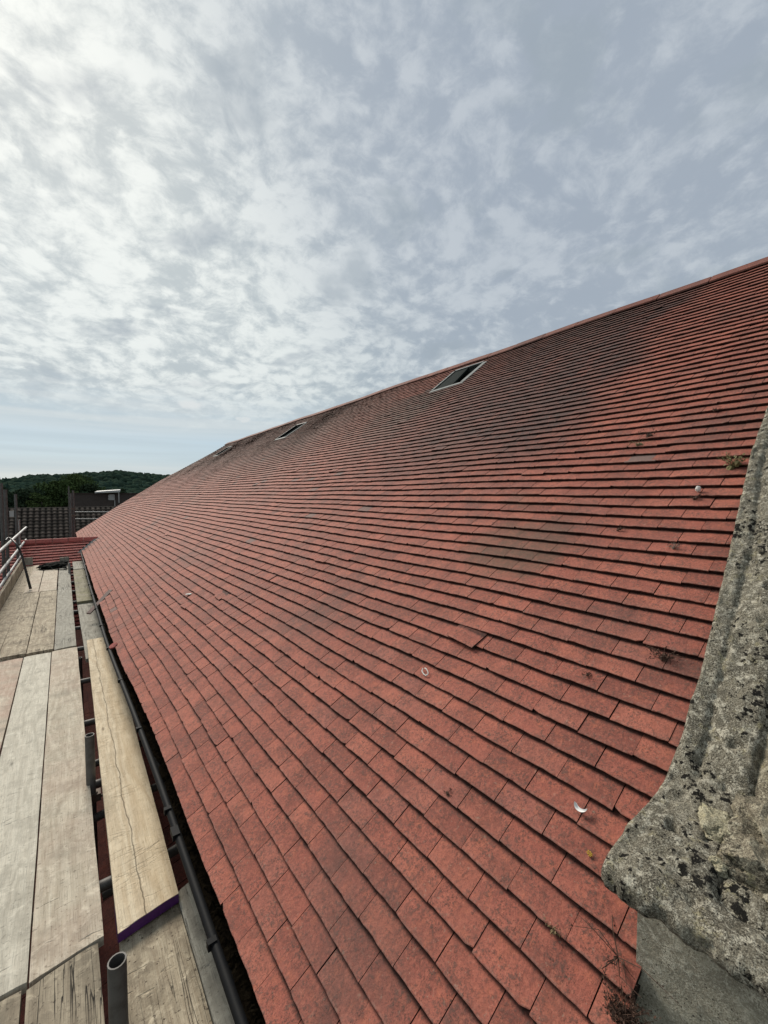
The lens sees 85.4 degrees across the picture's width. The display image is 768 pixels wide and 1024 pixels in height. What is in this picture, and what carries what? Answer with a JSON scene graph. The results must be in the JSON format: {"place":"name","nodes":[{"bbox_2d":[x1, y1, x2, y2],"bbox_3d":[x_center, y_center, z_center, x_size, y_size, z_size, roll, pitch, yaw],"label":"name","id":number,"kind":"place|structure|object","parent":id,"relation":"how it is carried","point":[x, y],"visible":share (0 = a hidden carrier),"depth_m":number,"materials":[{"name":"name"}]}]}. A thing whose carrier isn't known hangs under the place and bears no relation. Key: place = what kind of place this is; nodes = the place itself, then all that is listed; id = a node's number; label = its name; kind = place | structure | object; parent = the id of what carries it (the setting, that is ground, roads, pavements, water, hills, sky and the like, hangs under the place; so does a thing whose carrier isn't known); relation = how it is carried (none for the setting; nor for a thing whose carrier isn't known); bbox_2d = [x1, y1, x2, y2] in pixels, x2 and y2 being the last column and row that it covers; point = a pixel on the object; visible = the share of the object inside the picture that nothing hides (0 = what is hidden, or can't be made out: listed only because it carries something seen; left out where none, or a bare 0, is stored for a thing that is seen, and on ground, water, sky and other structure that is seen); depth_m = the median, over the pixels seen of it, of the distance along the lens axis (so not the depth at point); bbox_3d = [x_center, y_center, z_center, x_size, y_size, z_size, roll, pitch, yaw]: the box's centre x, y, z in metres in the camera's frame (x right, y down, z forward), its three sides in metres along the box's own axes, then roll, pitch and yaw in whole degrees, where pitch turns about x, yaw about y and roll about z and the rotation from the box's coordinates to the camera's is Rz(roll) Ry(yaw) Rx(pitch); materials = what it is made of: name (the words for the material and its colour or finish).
{"place":"outdoors","nodes":[
{"label":"outdoors","id":0,"kind":"place"},
{"bbox_2d":[0,506,116,540],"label":"pantile building","id":1,"kind":"structure","parent":0,"point":[46,522],"depth_m":22.77,"materials":[{"name":"brown tile"}]},
{"bbox_2d":[74,489,138,506],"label":"flat block","id":2,"kind":"structure","parent":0,"point":[103,498],"depth_m":37.23,"materials":[{"name":"tile"}]},
{"bbox_2d":[108,494,114,499],"bbox_3d":[-24.692,-1.335,37.695,0.500,0.510,0.090,-2,3,-38],"label":"window frame","id":3,"kind":"structure","parent":2,"relation":"in","point":[110,496],"depth_m":37.69,"materials":[{"name":"white paint"}]},
{"bbox_2d":[0,0,767,478],"label":"sky","id":4,"kind":"structure","parent":0,"point":[222,222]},
{"bbox_2d":[76,257,767,1023],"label":"tiled roof","id":5,"kind":"structure","parent":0,"point":[344,573],"depth_m":1.78,"materials":[{"name":"tile"}]},
{"bbox_2d":[86,590,112,613],"bbox_3d":[-3.952,1.246,5.788,0.060,0.246,0.381,0,3,9],"label":"batten offcut","id":6,"kind":"object","parent":5,"relation":"on","point":[92,609],"visible":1,"depth_m":5.78,"materials":[{"name":"wood"}]},
{"bbox_2d":[109,642,117,648],"bbox_3d":[-2.661,1.315,4.091,0.090,0.012,0.078,2,32,35],"label":"tile fragment","id":7,"kind":"object","parent":5,"relation":"on","point":[112,645],"visible":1,"depth_m":4.08,"materials":[{"name":"red tile"}]},
{"bbox_2d":[82,553,265,1023],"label":"gutter","id":8,"kind":"object","parent":5,"relation":"on","point":[248,999],"visible":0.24,"depth_m":1.69,"materials":[{"name":"black metal"}]},
{"bbox_2d":[543,914,563,937],"bbox_3d":[0.415,1.022,1.026,0.033,0.022,0.052,0,2,-5],"label":"weed","id":9,"kind":"object","parent":5,"relation":"on","point":[552,931],"visible":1,"depth_m":1.02,"materials":[{"name":"green plant"}]},
{"bbox_2d":[574,801,587,811],"bbox_3d":[0.559,0.842,1.185,0.023,0.016,0.037,-2,3,-38],"label":"feather","id":10,"kind":"object","parent":5,"relation":"on","point":[577,808],"visible":1,"depth_m":1.19,"materials":[{"name":"white"}]},
{"bbox_2d":[569,916,680,1005],"bbox_3d":[0.514,0.980,0.922,0.134,0.055,0.203,0,3,-10],"label":"weed","id":11,"kind":"object","parent":5,"relation":"on","point":[618,958],"visible":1,"depth_m":0.91,"materials":[{"name":"brown plant"}]},
{"bbox_2d":[600,965,660,1023],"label":"weed","id":12,"kind":"object","parent":5,"relation":"on","point":[621,1013],"visible":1,"depth_m":0.86,"materials":[{"name":"brown plant"}]},
{"bbox_2d":[626,438,651,446],"bbox_3d":[1.540,-0.400,2.486,0.186,0.083,0.131,1,3,27],"label":"weed","id":13,"kind":"object","parent":5,"relation":"on","point":[638,444],"visible":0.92,"depth_m":2.51,"materials":[{"name":"green plant"}]},
{"bbox_2d":[638,429,656,437],"bbox_3d":[1.614,-0.478,2.546,0.120,0.065,0.090,-2,3,-38],"label":"weed","id":14,"kind":"object","parent":5,"relation":"on","point":[648,434],"visible":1,"depth_m":2.54,"materials":[{"name":"green plant"}]},
{"bbox_2d":[646,644,686,664],"bbox_3d":[0.958,0.492,1.423,0.124,0.050,0.096,1,3,22],"label":"weed","id":15,"kind":"object","parent":5,"relation":"on","point":[664,656],"visible":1,"depth_m":1.42,"materials":[{"name":"green plant"}]},
{"bbox_2d":[666,540,682,549],"bbox_3d":[1.243,0.146,1.783,0.078,0.051,0.061,-2,3,-38],"label":"weed","id":16,"kind":"object","parent":5,"relation":"on","point":[673,547],"visible":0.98,"depth_m":1.78,"materials":[{"name":"green plant"}]},
{"bbox_2d":[687,493,705,499],"bbox_3d":[1.462,-0.072,1.951,0.061,0.036,0.070,-2,3,-38],"label":"weed","id":17,"kind":"object","parent":5,"relation":"on","point":[695,497],"visible":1,"depth_m":1.95,"materials":[{"name":"green plant"}]},
{"bbox_2d":[716,452,745,469],"bbox_3d":[1.669,-0.242,1.997,0.140,0.100,0.128,-1,3,-30],"label":"weed","id":18,"kind":"object","parent":5,"relation":"on","point":[734,464],"visible":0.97,"depth_m":1.99,"materials":[{"name":"plant"}]},
{"label":"ground","id":19,"kind":"structure","parent":0,"visible":0},
{"bbox_2d":[3,492,19,508],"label":"broadleaf tree","id":20,"kind":"object","parent":19,"relation":"on","point":[10,500],"visible":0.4,"depth_m":41.53,"materials":[{"name":"green plant"}]},
{"bbox_2d":[11,487,45,507],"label":"broadleaf tree","id":21,"kind":"object","parent":19,"relation":"on","point":[24,497],"visible":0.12,"depth_m":49.49,"materials":[{"name":"green plant"}]},
{"bbox_2d":[25,492,55,507],"bbox_3d":[-31.938,2.976,38.678,2.489,9.728,2.387,-2,3,-38],"label":"broadleaf tree","id":22,"kind":"object","parent":19,"relation":"on","point":[40,500],"visible":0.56,"depth_m":38.36,"materials":[{"name":"green plant"}]},
{"bbox_2d":[0,536,97,644],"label":"tiled wing","id":23,"kind":"structure","parent":19,"relation":"on","point":[42,551],"depth_m":10.68,"materials":[{"name":"red tile"}]},
{"bbox_2d":[32,480,77,506],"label":"broadleaf tree","id":24,"kind":"object","parent":19,"relation":"on","point":[57,494],"visible":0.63,"depth_m":55.72,"materials":[{"name":"green plant"}]},
{"bbox_2d":[58,473,105,491],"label":"broadleaf tree","id":25,"kind":"object","parent":19,"relation":"on","point":[77,481],"visible":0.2,"depth_m":60.84,"materials":[{"name":"green plant"}]},
{"bbox_2d":[68,486,108,607],"bbox_3d":[-11.575,3.867,16.803,2.874,9.822,10.495,-1,3,-15],"label":"tube scaffold","id":26,"kind":"object","parent":19,"relation":"on","point":[72,508],"visible":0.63,"depth_m":12.11,"materials":[{"name":"grey metal"}]},
{"bbox_2d":[0,483,178,1023],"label":"tube scaffold","id":27,"kind":"object","parent":19,"relation":"on","point":[117,983],"visible":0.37,"depth_m":2.49,"materials":[{"name":"grey metal"}]},
{"bbox_2d":[0,991,21,1023],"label":"scaffold board","id":28,"kind":"object","parent":27,"relation":"on","point":[10,1009],"visible":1,"depth_m":1.41,"materials":[{"name":"brown wood"}]},
{"bbox_2d":[0,658,22,753],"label":"scaffold board","id":29,"kind":"object","parent":27,"relation":"on","point":[10,670],"visible":0.94,"depth_m":3.74,"materials":[{"name":"beige wood"}]},
{"bbox_2d":[9,511,13,516],"bbox_3d":[-7.656,0.038,8.553,0.070,0.120,0.006,-2,3,-38],"label":"tag card","id":30,"kind":"object","parent":27,"relation":"hanging from","point":[11,513],"visible":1,"depth_m":8.55,"materials":[{"name":"white paint"}]},
{"bbox_2d":[0,566,33,650],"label":"scaffold board","id":31,"kind":"object","parent":27,"relation":"on","point":[9,609],"visible":0.85,"depth_m":6.54,"materials":[{"name":"beige wood"}]},
{"bbox_2d":[0,559,23,609],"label":"toe board","id":32,"kind":"object","parent":31,"relation":"on","point":[7,587],"visible":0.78,"depth_m":7.41,"materials":[{"name":"beige wood"}]},
{"bbox_2d":[5,537,31,588],"bbox_3d":[-6.666,0.931,7.529,0.532,0.935,0.169,1,3,15],"label":"hose","id":33,"kind":"object","parent":27,"relation":"hanging from","point":[24,566],"visible":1,"depth_m":7.49,"materials":[{"name":"black rubber"}]},
{"bbox_2d":[0,592,39,660],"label":"scaffold board","id":34,"kind":"object","parent":27,"relation":"on","point":[16,643],"visible":0.99,"depth_m":5.35,"materials":[{"name":"beige wood"}]},
{"bbox_2d":[0,653,50,1001],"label":"scaffold board","id":35,"kind":"object","parent":27,"relation":"on","point":[21,762],"visible":1,"depth_m":2.26,"materials":[{"name":"grey wood"}]},
{"bbox_2d":[24,557,32,564],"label":"toe board","id":36,"kind":"object","parent":27,"relation":"on","point":[28,560],"visible":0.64,"depth_m":10.10,"materials":[{"name":"grey wood"}]},
{"bbox_2d":[24,565,43,592],"bbox_3d":[-7.362,1.382,8.800,0.202,0.045,3.582,-2,3,-38],"label":"scaffold board","id":37,"kind":"object","parent":27,"relation":"on","point":[35,578],"visible":0.84,"depth_m":8.38,"materials":[{"name":"beige wood"}]},
{"bbox_2d":[26,590,56,655],"bbox_3d":[-4.918,1.501,6.044,0.234,0.044,3.617,-2,3,-38],"label":"scaffold board","id":38,"kind":"object","parent":27,"relation":"on","point":[41,641],"visible":0.99,"depth_m":5.47,"materials":[{"name":"beige wood"}]},
{"bbox_2d":[39,568,57,591],"bbox_3d":[-7.132,1.378,8.889,0.250,0.045,3.523,-2,3,-38],"label":"scaffold board","id":39,"kind":"object","parent":27,"relation":"on","point":[49,580],"visible":0.82,"depth_m":8.37,"materials":[{"name":"beige wood"}]},
{"bbox_2d":[36,560,67,569],"bbox_3d":[-7.756,1.252,9.738,0.609,0.132,0.972,-2,3,-38],"label":"tool bag","id":40,"kind":"object","parent":39,"relation":"on","point":[55,564],"visible":0.99,"depth_m":9.68,"materials":[{"name":"black fabric"}]},
{"bbox_2d":[60,557,68,563],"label":"toe board","id":41,"kind":"object","parent":39,"relation":"on","point":[64,558],"visible":0.64,"depth_m":10.34,"materials":[{"name":"grey wood"}]},
{"bbox_2d":[24,942,104,1023],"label":"scaffold board","id":42,"kind":"object","parent":27,"relation":"on","point":[69,991],"visible":1,"depth_m":1.45,"materials":[{"name":"brown wood"}]},
{"bbox_2d":[54,565,75,650],"bbox_3d":[-5.709,1.442,7.438,0.209,0.045,6.860,-2,3,-38],"label":"scaffold board","id":43,"kind":"object","parent":27,"relation":"on","point":[65,636],"visible":0.95,"depth_m":5.96,"materials":[{"name":"brown wood"}]},
{"bbox_2d":[29,647,103,987],"bbox_3d":[-2.385,1.627,3.118,0.228,0.045,3.952,-2,3,-38],"label":"scaffold board","id":44,"kind":"object","parent":27,"relation":"on","point":[67,921],"visible":0.97,"depth_m":2.07,"materials":[{"name":"beige wood"}]},
{"bbox_2d":[72,561,83,569],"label":"scaffold board","id":45,"kind":"object","parent":27,"relation":"on","point":[77,565],"visible":0.81,"depth_m":9.96,"materials":[{"name":"grey wood"}]},
{"bbox_2d":[76,600,102,662],"bbox_3d":[-4.061,1.513,5.746,0.236,0.045,3.254,-2,3,-38],"label":"scaffold board","id":46,"kind":"object","parent":27,"relation":"on","point":[90,627],"visible":0.57,"depth_m":5.55,"materials":[{"name":"grey wood"}]},
{"bbox_2d":[73,569,92,603],"bbox_3d":[-5.807,1.372,7.996,0.228,0.045,3.455,-2,3,-38],"label":"scaffold board","id":47,"kind":"object","parent":46,"relation":"on","point":[83,592],"visible":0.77,"depth_m":7.55,"materials":[{"name":"brown wood"}]},
{"bbox_2d":[87,637,178,942],"bbox_3d":[-2.115,1.573,3.242,0.229,0.129,3.838,-2,3,-37],"label":"scaffold board","id":48,"kind":"object","parent":27,"relation":"on","point":[145,889],"visible":0.85,"depth_m":2.23,"materials":[{"name":"yellow wood"}]},
{"bbox_2d":[119,903,211,1023],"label":"scaffold board","id":49,"kind":"object","parent":27,"relation":"on","point":[164,983],"visible":0.81,"depth_m":1.54,"materials":[{"name":"beige wood"}]},
{"bbox_2d":[178,882,234,1023],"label":"scaffold board","id":50,"kind":"object","parent":27,"relation":"on","point":[216,999],"visible":0.52,"depth_m":1.58,"materials":[{"name":"grey wood"}]},
{"bbox_2d":[78,484,103,492],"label":"broadleaf tree","id":51,"kind":"object","parent":19,"relation":"on","point":[87,488],"visible":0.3,"depth_m":51.80,"materials":[{"name":"green plant"}]},
{"bbox_2d":[0,630,187,1023],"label":"lean to roof","id":52,"kind":"object","parent":19,"relation":"on","point":[108,949],"visible":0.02,"depth_m":2.72,"materials":[{"name":"ceramic"}]},
{"bbox_3d":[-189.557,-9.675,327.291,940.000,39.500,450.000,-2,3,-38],"label":"hill","id":53,"kind":"structure","parent":0,"visible":0},
{"bbox_2d":[0,470,169,493],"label":"woodland","id":54,"kind":"object","parent":53,"relation":"on","point":[133,482],"visible":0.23,"depth_m":283.98,"materials":[{"name":"green plant"}]}
]}

